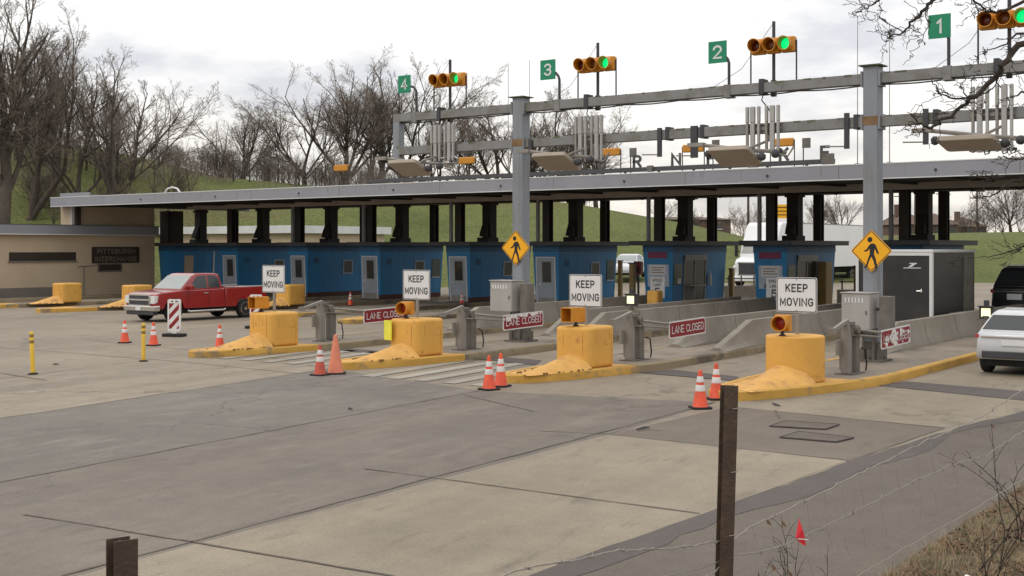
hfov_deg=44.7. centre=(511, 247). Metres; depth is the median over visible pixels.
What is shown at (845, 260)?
semi truck
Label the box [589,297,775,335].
concrete barrier
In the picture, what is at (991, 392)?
lane trench
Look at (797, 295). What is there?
keep moving sign
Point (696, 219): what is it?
bare tree
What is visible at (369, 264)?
door
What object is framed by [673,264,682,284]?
window
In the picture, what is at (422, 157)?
bare tree
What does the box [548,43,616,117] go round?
traffic signal
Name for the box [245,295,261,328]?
striped panel
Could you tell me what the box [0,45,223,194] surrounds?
bare tree
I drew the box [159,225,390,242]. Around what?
building
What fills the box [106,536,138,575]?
fence post
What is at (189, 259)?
doorway
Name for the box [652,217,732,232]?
brick building
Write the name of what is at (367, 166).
sapling
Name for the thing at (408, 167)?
reader panel
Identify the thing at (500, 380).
traffic cone
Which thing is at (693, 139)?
hanging bracket
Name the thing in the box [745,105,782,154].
antenna array
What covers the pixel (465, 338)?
lane gate
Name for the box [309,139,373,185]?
sapling
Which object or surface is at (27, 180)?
sapling
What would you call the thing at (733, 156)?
reader panel
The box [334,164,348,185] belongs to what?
signal
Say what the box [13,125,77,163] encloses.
sapling
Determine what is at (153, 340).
traffic cone
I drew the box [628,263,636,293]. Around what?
gate post
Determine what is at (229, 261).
door
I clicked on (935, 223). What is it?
brick building
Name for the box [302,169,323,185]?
sapling
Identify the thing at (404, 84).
lane number sign
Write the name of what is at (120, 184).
sapling
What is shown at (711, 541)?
wire fence
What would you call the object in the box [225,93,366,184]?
bare tree
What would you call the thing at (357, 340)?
toll island
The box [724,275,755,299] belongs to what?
concrete barrier
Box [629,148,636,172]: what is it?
board back
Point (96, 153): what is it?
sapling
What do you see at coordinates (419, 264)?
window
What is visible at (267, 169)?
sapling
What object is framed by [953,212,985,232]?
brick building
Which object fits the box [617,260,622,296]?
gate post
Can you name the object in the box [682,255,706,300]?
doorway
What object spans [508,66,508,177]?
whip aerial
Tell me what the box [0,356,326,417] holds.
streaked lane
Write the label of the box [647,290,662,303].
bollard block
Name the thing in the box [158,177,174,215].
sapling
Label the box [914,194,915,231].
utility pole
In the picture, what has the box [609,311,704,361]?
lane gate
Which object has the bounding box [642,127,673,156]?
hanging bracket
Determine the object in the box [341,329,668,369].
toll island
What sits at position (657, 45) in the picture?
sky
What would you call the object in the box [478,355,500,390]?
traffic cone
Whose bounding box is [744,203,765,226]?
bare tree
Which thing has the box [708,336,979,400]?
toll island
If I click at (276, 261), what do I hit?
window
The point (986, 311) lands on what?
lane lamp
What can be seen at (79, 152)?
sapling
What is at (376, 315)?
lane gate
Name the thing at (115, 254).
office sign
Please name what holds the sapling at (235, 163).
on the ground at (626, 227)
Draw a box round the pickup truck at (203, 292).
[124,273,265,319]
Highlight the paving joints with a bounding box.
[0,341,1022,575]
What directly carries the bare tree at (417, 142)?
on the ground at (626, 227)
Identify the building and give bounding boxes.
[0,206,158,297]
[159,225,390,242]
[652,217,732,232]
[883,204,913,235]
[933,214,961,232]
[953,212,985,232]
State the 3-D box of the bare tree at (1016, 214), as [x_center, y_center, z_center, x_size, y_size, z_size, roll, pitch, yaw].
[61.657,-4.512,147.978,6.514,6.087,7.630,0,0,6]
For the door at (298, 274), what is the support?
in the toll booth at (320, 269)
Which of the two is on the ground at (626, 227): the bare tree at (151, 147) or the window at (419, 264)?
the bare tree at (151, 147)
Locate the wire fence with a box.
[503,387,1023,575]
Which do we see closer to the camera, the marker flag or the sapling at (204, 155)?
the marker flag
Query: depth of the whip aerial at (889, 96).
46.77 m
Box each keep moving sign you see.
[262,265,284,310]
[403,270,429,317]
[569,274,601,324]
[776,277,816,333]
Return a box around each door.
[223,255,236,285]
[290,256,305,295]
[361,256,377,298]
[449,256,467,301]
[536,257,555,301]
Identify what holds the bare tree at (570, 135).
on the ground at (626, 227)
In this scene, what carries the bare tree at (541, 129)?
on the ground at (626, 227)
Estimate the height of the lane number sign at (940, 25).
1.585 m
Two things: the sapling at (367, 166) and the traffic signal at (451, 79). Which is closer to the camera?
the traffic signal at (451, 79)
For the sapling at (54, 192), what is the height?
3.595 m
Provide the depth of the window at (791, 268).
53.08 m
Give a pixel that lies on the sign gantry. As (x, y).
(872, 81)
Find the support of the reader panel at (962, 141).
attached to the sign gantry
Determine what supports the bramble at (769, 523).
on the grass bank
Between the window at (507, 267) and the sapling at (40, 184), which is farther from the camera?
the sapling at (40, 184)
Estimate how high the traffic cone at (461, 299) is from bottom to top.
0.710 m
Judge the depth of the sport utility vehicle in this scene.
45.58 m
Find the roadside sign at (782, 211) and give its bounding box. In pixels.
[778,205,786,217]
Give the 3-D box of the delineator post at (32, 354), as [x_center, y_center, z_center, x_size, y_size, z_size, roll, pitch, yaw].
[-11.206,2.447,29.084,0.240,1.000,0.240,-5,-3,37]
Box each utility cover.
[769,420,839,429]
[779,431,853,441]
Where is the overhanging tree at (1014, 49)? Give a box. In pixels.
[842,0,1023,268]
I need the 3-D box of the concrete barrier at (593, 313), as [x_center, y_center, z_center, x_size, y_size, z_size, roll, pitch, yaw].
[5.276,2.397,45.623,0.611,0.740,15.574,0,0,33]
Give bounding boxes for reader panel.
[375,142,458,176]
[515,133,609,170]
[687,133,794,166]
[911,125,1023,151]
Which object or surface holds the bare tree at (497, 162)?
on the ground at (626, 227)
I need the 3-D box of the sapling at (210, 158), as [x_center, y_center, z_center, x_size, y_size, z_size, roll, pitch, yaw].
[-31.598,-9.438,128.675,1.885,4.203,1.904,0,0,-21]
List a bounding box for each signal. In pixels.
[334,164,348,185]
[408,60,466,129]
[458,157,475,174]
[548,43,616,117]
[600,148,620,173]
[634,261,642,294]
[682,145,704,170]
[716,21,796,105]
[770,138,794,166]
[936,0,1023,106]
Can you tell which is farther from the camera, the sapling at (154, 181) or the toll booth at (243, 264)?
the sapling at (154, 181)
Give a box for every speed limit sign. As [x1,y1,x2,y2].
[650,277,664,297]
[766,278,776,303]
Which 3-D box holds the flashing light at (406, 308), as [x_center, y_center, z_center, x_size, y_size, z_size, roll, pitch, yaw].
[-2.753,1.600,32.072,0.330,0.440,0.450,0,0,25]
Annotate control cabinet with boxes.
[489,280,534,339]
[840,291,894,359]
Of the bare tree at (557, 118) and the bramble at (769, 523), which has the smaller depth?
the bramble at (769, 523)
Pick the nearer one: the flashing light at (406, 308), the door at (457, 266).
the flashing light at (406, 308)
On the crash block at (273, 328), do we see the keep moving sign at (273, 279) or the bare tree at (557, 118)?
the keep moving sign at (273, 279)
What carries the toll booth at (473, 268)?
on the toll island at (422, 306)
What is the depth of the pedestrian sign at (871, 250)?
30.32 m
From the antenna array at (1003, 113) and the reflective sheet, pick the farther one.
the reflective sheet
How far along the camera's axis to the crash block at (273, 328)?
34.89 m
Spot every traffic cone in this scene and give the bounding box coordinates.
[118,320,131,342]
[146,322,160,345]
[215,324,223,346]
[309,345,329,375]
[326,334,345,374]
[346,292,354,305]
[460,293,463,302]
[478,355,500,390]
[495,353,511,387]
[688,370,712,409]
[706,363,720,400]
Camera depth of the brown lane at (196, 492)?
16.34 m
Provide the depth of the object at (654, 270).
56.38 m
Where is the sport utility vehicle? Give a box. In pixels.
[990,265,1023,306]
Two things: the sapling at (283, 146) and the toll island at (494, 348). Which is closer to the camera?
the toll island at (494, 348)
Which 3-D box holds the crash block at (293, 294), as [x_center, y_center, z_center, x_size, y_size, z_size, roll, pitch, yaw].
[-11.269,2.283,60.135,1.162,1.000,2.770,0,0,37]
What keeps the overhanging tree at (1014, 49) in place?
on the grass bank
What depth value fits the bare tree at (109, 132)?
111.12 m
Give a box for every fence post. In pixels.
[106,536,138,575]
[715,385,738,575]
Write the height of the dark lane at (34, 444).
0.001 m
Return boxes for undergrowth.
[11,131,479,215]
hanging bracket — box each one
[528,140,532,148]
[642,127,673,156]
[676,124,708,157]
[825,113,859,148]
[903,109,940,144]
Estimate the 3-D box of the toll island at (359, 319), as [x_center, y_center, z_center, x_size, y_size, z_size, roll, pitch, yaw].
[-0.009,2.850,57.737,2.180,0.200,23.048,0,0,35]
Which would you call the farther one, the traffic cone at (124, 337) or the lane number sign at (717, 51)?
the traffic cone at (124, 337)
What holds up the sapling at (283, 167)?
on the ground at (626, 227)
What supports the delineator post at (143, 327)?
on the streaked lane at (25, 395)
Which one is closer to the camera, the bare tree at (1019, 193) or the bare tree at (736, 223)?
the bare tree at (736, 223)
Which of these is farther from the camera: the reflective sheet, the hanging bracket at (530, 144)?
the hanging bracket at (530, 144)
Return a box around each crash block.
[28,283,81,303]
[98,285,151,306]
[204,311,297,350]
[269,284,304,305]
[350,317,442,362]
[517,324,612,375]
[740,333,824,391]
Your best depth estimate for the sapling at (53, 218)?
100.26 m
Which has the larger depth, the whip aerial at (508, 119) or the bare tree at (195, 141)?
the bare tree at (195, 141)
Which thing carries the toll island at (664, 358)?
on the road at (74, 334)
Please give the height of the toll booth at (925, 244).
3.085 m
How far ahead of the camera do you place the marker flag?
7.17 m
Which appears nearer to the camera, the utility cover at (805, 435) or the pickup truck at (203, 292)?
the utility cover at (805, 435)
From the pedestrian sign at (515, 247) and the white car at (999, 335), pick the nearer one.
the white car at (999, 335)
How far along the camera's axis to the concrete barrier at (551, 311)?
46.34 m
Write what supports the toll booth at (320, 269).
on the toll island at (84, 308)
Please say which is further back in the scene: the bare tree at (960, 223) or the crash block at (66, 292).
the bare tree at (960, 223)
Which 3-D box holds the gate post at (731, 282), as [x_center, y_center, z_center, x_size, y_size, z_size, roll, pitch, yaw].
[10.585,1.964,59.998,0.260,1.972,0.260,0,0,37]
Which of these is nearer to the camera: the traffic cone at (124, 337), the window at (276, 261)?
the traffic cone at (124, 337)
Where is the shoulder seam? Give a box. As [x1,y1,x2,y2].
[529,412,1023,575]
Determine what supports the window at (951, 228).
in the brick building at (935, 223)
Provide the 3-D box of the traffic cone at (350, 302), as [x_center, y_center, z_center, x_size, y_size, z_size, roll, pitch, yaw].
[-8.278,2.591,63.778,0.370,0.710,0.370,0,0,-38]
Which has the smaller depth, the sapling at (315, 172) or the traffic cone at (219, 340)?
the traffic cone at (219, 340)
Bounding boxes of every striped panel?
[162,299,186,336]
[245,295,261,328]
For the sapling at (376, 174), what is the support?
on the ground at (626, 227)
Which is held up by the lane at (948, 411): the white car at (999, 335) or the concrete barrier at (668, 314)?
the white car at (999, 335)
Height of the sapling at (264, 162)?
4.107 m
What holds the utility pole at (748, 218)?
on the ground at (626, 227)
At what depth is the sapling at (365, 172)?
127.91 m
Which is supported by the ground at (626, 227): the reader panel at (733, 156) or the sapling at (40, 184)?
the sapling at (40, 184)
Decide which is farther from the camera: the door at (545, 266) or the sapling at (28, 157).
the sapling at (28, 157)
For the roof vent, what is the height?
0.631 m
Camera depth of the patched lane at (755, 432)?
19.89 m
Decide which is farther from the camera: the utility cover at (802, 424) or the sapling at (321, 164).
the sapling at (321, 164)
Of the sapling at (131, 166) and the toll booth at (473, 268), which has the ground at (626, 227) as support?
the sapling at (131, 166)
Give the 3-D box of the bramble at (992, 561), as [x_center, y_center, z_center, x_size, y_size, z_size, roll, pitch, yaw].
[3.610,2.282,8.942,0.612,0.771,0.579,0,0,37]
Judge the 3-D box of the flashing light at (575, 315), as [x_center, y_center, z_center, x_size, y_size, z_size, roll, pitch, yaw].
[1.423,1.600,28.871,0.330,0.440,0.500,0,0,45]
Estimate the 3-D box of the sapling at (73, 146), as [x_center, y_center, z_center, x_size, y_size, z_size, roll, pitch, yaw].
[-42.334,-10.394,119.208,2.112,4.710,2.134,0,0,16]
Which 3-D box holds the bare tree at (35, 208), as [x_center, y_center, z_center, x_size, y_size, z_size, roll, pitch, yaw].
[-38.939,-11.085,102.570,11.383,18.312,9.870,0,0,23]
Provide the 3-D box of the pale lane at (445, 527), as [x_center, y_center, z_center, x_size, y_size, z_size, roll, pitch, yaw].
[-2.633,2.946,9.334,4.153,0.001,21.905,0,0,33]
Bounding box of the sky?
[0,0,1023,235]
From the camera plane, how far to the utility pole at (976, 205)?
159.88 m
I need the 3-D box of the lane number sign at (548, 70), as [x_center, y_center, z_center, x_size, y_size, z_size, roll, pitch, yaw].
[1.166,-4.723,36.278,0.762,1.526,0.320,0,0,37]
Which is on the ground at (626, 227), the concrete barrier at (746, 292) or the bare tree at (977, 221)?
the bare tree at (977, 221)
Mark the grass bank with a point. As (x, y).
(966, 558)
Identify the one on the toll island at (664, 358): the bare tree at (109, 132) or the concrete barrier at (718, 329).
the concrete barrier at (718, 329)
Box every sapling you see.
[12,150,71,202]
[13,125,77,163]
[16,166,58,200]
[25,142,58,165]
[26,169,66,209]
[46,196,60,224]
[54,170,72,192]
[69,117,81,159]
[69,118,82,159]
[70,133,133,175]
[72,133,89,169]
[85,171,138,194]
[92,144,149,187]
[115,156,127,192]
[144,137,216,192]
[146,165,162,192]
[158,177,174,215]
[168,172,192,191]
[186,128,248,177]
[191,133,244,174]
[196,137,214,170]
[208,130,234,177]
[213,140,254,178]
[223,136,246,181]
[240,141,293,180]
[240,144,260,181]
[243,147,285,180]
[257,147,269,180]
[262,154,273,181]
[266,133,285,181]
[270,155,306,183]
[271,153,312,184]
[276,148,290,182]
[284,142,306,186]
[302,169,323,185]
[305,161,336,185]
[307,145,322,185]
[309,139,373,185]
[310,142,331,185]
[312,159,326,183]
[321,162,333,184]
[336,151,392,184]
[350,151,391,183]
[356,166,396,183]
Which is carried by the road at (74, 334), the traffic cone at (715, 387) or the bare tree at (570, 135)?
the traffic cone at (715, 387)
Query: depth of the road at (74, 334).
34.82 m
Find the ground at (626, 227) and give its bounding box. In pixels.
[0,143,1023,296]
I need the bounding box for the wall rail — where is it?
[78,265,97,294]
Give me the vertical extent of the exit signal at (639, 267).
2.300 m
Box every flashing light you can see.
[248,296,268,311]
[395,301,414,318]
[561,307,584,325]
[770,314,791,335]
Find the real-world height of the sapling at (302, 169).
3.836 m
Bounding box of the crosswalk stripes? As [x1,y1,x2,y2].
[220,350,538,385]
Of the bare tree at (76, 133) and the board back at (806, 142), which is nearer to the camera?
the board back at (806, 142)
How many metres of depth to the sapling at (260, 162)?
138.16 m
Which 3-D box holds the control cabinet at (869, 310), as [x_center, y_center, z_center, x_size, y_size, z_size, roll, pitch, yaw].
[8.593,1.915,30.072,1.150,1.695,0.650,0,0,37]
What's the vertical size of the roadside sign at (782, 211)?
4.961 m
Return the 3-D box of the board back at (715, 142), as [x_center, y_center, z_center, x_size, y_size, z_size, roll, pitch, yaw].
[9.833,-4.143,60.031,0.400,2.145,0.099,0,0,37]
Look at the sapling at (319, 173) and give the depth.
129.21 m
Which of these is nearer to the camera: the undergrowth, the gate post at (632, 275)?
the gate post at (632, 275)
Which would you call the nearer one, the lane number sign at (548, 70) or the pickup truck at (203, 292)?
the lane number sign at (548, 70)
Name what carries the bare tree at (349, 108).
on the ground at (626, 227)
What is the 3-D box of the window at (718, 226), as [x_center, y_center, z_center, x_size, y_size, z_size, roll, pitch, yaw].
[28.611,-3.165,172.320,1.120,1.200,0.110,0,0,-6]
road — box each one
[0,298,979,487]
[441,283,993,308]
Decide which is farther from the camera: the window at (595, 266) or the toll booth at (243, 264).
the toll booth at (243, 264)
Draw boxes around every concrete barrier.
[443,295,646,330]
[540,296,740,335]
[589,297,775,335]
[666,303,841,347]
[706,308,841,351]
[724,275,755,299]
[837,278,853,302]
[887,304,1023,353]
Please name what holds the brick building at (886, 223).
on the ground at (626, 227)
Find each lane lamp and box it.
[624,289,637,309]
[977,300,993,320]
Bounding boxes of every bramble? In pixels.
[758,537,828,575]
[764,558,776,575]
[766,518,805,575]
[939,450,1023,541]
[965,522,1023,575]
[978,424,1023,575]
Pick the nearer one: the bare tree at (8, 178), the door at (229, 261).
the door at (229, 261)
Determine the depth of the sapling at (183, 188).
111.87 m
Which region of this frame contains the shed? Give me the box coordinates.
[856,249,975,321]
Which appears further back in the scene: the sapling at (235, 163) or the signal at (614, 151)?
the sapling at (235, 163)
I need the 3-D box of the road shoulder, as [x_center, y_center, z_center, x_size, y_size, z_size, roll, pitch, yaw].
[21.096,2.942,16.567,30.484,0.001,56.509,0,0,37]
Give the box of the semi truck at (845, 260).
[733,222,862,285]
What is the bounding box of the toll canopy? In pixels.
[50,157,1023,242]
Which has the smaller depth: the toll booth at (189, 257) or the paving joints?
the paving joints
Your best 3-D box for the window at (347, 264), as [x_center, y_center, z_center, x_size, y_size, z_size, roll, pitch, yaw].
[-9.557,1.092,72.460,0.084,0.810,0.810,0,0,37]
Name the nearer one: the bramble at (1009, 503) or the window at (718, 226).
the bramble at (1009, 503)
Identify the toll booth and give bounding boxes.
[155,243,222,284]
[209,243,290,293]
[276,242,361,296]
[346,242,442,299]
[433,242,530,302]
[530,241,628,302]
[629,241,739,301]
[739,240,848,304]
[883,240,977,248]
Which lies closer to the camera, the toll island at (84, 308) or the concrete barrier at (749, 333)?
the concrete barrier at (749, 333)
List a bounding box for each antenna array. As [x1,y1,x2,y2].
[429,124,456,162]
[574,115,604,163]
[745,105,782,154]
[969,84,1016,154]
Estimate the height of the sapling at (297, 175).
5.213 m
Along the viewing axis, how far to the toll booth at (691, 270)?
56.97 m
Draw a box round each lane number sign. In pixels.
[398,75,421,122]
[540,59,565,111]
[708,40,735,98]
[928,13,955,81]
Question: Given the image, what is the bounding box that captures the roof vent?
[164,186,180,192]
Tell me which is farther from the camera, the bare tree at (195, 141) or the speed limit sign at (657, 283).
the bare tree at (195, 141)
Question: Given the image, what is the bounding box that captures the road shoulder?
[578,420,1023,575]
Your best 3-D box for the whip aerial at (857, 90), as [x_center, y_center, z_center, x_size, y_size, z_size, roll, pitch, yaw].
[13.188,-5.942,47.525,0.160,5.823,0.160,0,0,37]
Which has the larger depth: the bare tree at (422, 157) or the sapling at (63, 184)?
the bare tree at (422, 157)
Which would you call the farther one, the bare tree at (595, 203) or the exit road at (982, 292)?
the bare tree at (595, 203)
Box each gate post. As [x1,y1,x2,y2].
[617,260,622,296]
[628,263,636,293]
[728,268,734,296]
[853,266,855,290]
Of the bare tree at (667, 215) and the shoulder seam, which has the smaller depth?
the shoulder seam
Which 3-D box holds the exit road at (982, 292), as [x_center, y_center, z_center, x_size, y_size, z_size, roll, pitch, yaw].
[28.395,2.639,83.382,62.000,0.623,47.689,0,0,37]
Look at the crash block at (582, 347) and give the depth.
28.58 m
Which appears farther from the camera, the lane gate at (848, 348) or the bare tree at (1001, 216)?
the bare tree at (1001, 216)
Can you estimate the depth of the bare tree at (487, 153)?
145.56 m
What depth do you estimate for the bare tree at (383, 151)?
143.70 m
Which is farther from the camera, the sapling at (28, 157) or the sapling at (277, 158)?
the sapling at (277, 158)
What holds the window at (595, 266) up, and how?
in the toll booth at (557, 264)
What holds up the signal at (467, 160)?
on the toll canopy
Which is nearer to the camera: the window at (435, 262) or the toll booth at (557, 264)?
the toll booth at (557, 264)
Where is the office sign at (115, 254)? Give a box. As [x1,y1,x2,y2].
[92,247,138,262]
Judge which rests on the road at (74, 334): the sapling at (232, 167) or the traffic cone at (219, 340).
the traffic cone at (219, 340)
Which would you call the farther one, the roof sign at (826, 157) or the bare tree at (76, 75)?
the bare tree at (76, 75)
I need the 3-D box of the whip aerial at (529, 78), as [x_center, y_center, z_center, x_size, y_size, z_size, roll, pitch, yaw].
[0.801,-5.804,56.744,0.160,5.548,0.160,0,0,37]
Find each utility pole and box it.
[747,197,749,224]
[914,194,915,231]
[969,191,984,232]
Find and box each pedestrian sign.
[502,231,528,264]
[852,230,891,270]
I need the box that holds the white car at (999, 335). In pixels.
[975,307,1023,371]
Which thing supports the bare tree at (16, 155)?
on the ground at (626, 227)
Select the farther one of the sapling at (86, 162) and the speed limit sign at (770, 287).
the sapling at (86, 162)
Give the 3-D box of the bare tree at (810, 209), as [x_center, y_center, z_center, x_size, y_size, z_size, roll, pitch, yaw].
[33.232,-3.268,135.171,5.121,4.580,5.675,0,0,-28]
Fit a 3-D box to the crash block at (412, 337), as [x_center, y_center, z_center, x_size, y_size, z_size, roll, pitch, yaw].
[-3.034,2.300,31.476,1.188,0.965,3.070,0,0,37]
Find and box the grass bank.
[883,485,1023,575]
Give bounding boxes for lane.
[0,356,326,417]
[0,369,477,481]
[0,391,714,575]
[78,434,846,575]
[609,408,940,459]
[738,366,1023,461]
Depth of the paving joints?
16.44 m
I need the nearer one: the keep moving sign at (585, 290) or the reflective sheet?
the keep moving sign at (585, 290)
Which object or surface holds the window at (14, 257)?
in the office building at (37, 260)
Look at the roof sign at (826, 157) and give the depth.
49.79 m
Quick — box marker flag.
[795,520,807,545]
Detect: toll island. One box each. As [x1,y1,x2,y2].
[0,294,121,302]
[0,294,272,307]
[36,295,361,312]
[188,322,554,357]
[199,294,448,312]
[293,297,535,316]
[338,308,472,323]
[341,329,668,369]
[505,309,978,383]
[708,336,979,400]
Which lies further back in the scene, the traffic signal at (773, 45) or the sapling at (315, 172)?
the sapling at (315, 172)
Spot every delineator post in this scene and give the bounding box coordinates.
[28,331,37,374]
[139,323,147,361]
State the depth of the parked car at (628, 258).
85.07 m
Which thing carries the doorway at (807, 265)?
in the toll booth at (792, 258)
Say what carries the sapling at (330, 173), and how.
on the ground at (626, 227)
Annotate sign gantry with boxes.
[393,60,1023,361]
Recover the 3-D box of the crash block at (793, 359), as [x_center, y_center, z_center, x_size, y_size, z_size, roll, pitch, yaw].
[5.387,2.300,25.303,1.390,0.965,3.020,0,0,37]
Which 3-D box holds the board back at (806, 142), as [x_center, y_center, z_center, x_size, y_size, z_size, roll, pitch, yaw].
[13.548,-4.065,57.266,0.400,1.989,0.099,0,0,37]
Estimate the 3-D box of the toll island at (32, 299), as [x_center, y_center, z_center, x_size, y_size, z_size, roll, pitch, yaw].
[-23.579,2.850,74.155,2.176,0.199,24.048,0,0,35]
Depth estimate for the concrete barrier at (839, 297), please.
59.90 m
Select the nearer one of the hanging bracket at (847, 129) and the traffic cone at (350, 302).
the hanging bracket at (847, 129)
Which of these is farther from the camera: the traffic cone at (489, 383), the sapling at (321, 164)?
the sapling at (321, 164)
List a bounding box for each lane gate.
[298,300,404,341]
[439,305,542,350]
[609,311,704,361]
[828,319,909,374]
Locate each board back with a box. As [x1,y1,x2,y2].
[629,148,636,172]
[712,140,719,169]
[802,138,810,165]
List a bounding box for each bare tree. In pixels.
[0,0,104,223]
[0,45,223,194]
[2,1,102,220]
[9,31,97,183]
[14,98,40,159]
[57,105,101,152]
[62,59,141,189]
[71,79,210,179]
[130,132,182,173]
[166,89,316,176]
[174,140,236,173]
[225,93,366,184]
[249,43,447,184]
[300,52,507,182]
[326,69,407,177]
[348,68,407,171]
[404,93,456,181]
[428,94,583,178]
[442,100,507,179]
[455,86,600,176]
[477,85,638,176]
[544,110,595,201]
[564,119,626,207]
[651,199,676,219]
[693,208,703,225]
[718,199,764,236]
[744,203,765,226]
[804,197,843,223]
[812,195,862,224]
[950,207,974,232]
[958,195,999,232]
[965,190,1020,231]
[966,190,1023,231]
[998,190,1023,231]
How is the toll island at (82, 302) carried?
on the road at (74, 334)
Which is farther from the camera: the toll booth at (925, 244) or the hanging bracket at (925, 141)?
the toll booth at (925, 244)
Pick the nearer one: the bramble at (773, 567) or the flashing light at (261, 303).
the bramble at (773, 567)
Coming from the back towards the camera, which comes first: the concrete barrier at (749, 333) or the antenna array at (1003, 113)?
the concrete barrier at (749, 333)
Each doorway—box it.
[184,251,214,272]
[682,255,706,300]
[796,255,817,277]
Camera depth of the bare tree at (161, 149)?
119.93 m
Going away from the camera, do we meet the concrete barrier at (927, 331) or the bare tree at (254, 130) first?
the concrete barrier at (927, 331)
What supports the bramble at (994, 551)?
on the grass bank
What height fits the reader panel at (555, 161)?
1.088 m
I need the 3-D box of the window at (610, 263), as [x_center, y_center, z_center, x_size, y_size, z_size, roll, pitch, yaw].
[5.004,1.142,63.400,0.084,1.050,0.700,0,0,37]
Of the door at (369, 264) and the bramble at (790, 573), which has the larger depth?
the door at (369, 264)
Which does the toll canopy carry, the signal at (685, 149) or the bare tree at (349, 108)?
the signal at (685, 149)
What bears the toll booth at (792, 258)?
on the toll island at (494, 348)
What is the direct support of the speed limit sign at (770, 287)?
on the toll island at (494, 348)
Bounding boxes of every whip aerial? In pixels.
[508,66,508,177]
[529,60,529,96]
[855,18,859,163]
[889,22,889,161]
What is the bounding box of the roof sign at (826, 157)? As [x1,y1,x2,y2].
[367,145,834,183]
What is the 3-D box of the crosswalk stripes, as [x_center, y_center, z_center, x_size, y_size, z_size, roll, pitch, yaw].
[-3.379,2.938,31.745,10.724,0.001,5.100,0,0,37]
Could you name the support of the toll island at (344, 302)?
on the road at (74, 334)
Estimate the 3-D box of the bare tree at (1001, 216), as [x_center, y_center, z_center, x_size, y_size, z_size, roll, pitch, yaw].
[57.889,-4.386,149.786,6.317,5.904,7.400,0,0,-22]
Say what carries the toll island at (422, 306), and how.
on the road at (74, 334)
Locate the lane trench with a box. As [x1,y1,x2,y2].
[340,348,1023,399]
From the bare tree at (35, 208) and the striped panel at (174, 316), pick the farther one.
the bare tree at (35, 208)
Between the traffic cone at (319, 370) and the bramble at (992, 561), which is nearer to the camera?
the bramble at (992, 561)
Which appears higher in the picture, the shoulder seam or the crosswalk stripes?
the crosswalk stripes
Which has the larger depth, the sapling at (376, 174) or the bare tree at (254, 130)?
the bare tree at (254, 130)
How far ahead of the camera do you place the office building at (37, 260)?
72.64 m
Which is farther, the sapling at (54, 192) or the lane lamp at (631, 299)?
the sapling at (54, 192)
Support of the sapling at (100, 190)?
on the ground at (626, 227)
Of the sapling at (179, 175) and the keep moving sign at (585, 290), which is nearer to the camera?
the keep moving sign at (585, 290)
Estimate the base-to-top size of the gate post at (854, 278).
2.161 m
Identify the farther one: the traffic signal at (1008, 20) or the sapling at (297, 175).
the sapling at (297, 175)
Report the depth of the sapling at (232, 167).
124.92 m
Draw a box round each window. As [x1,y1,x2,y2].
[8,252,76,262]
[274,259,283,264]
[343,260,352,273]
[415,260,424,269]
[432,259,440,277]
[503,261,511,276]
[591,262,599,274]
[606,260,614,280]
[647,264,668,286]
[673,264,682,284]
[717,221,721,228]
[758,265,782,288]
[788,265,795,276]
[950,227,955,232]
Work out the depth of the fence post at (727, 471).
6.47 m
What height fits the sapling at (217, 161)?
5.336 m
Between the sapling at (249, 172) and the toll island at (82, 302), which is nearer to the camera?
the toll island at (82, 302)
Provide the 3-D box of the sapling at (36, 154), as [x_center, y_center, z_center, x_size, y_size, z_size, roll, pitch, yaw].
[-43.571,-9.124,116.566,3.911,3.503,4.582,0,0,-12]
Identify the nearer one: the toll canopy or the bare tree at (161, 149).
the toll canopy
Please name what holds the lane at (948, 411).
on the road at (74, 334)
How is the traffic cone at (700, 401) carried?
on the road at (74, 334)
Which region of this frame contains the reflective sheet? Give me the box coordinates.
[384,320,391,339]
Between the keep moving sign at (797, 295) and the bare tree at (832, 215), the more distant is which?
the bare tree at (832, 215)
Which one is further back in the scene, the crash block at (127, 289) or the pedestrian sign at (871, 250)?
the crash block at (127, 289)
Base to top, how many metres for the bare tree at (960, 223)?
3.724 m
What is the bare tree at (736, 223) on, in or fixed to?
on the ground at (626, 227)
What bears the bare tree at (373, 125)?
on the ground at (626, 227)
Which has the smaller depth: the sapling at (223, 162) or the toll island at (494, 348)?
the toll island at (494, 348)
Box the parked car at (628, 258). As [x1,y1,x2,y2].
[615,254,644,277]
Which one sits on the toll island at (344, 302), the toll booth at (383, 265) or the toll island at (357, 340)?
the toll booth at (383, 265)
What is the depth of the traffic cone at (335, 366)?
29.09 m
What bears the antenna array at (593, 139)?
attached to the sign gantry

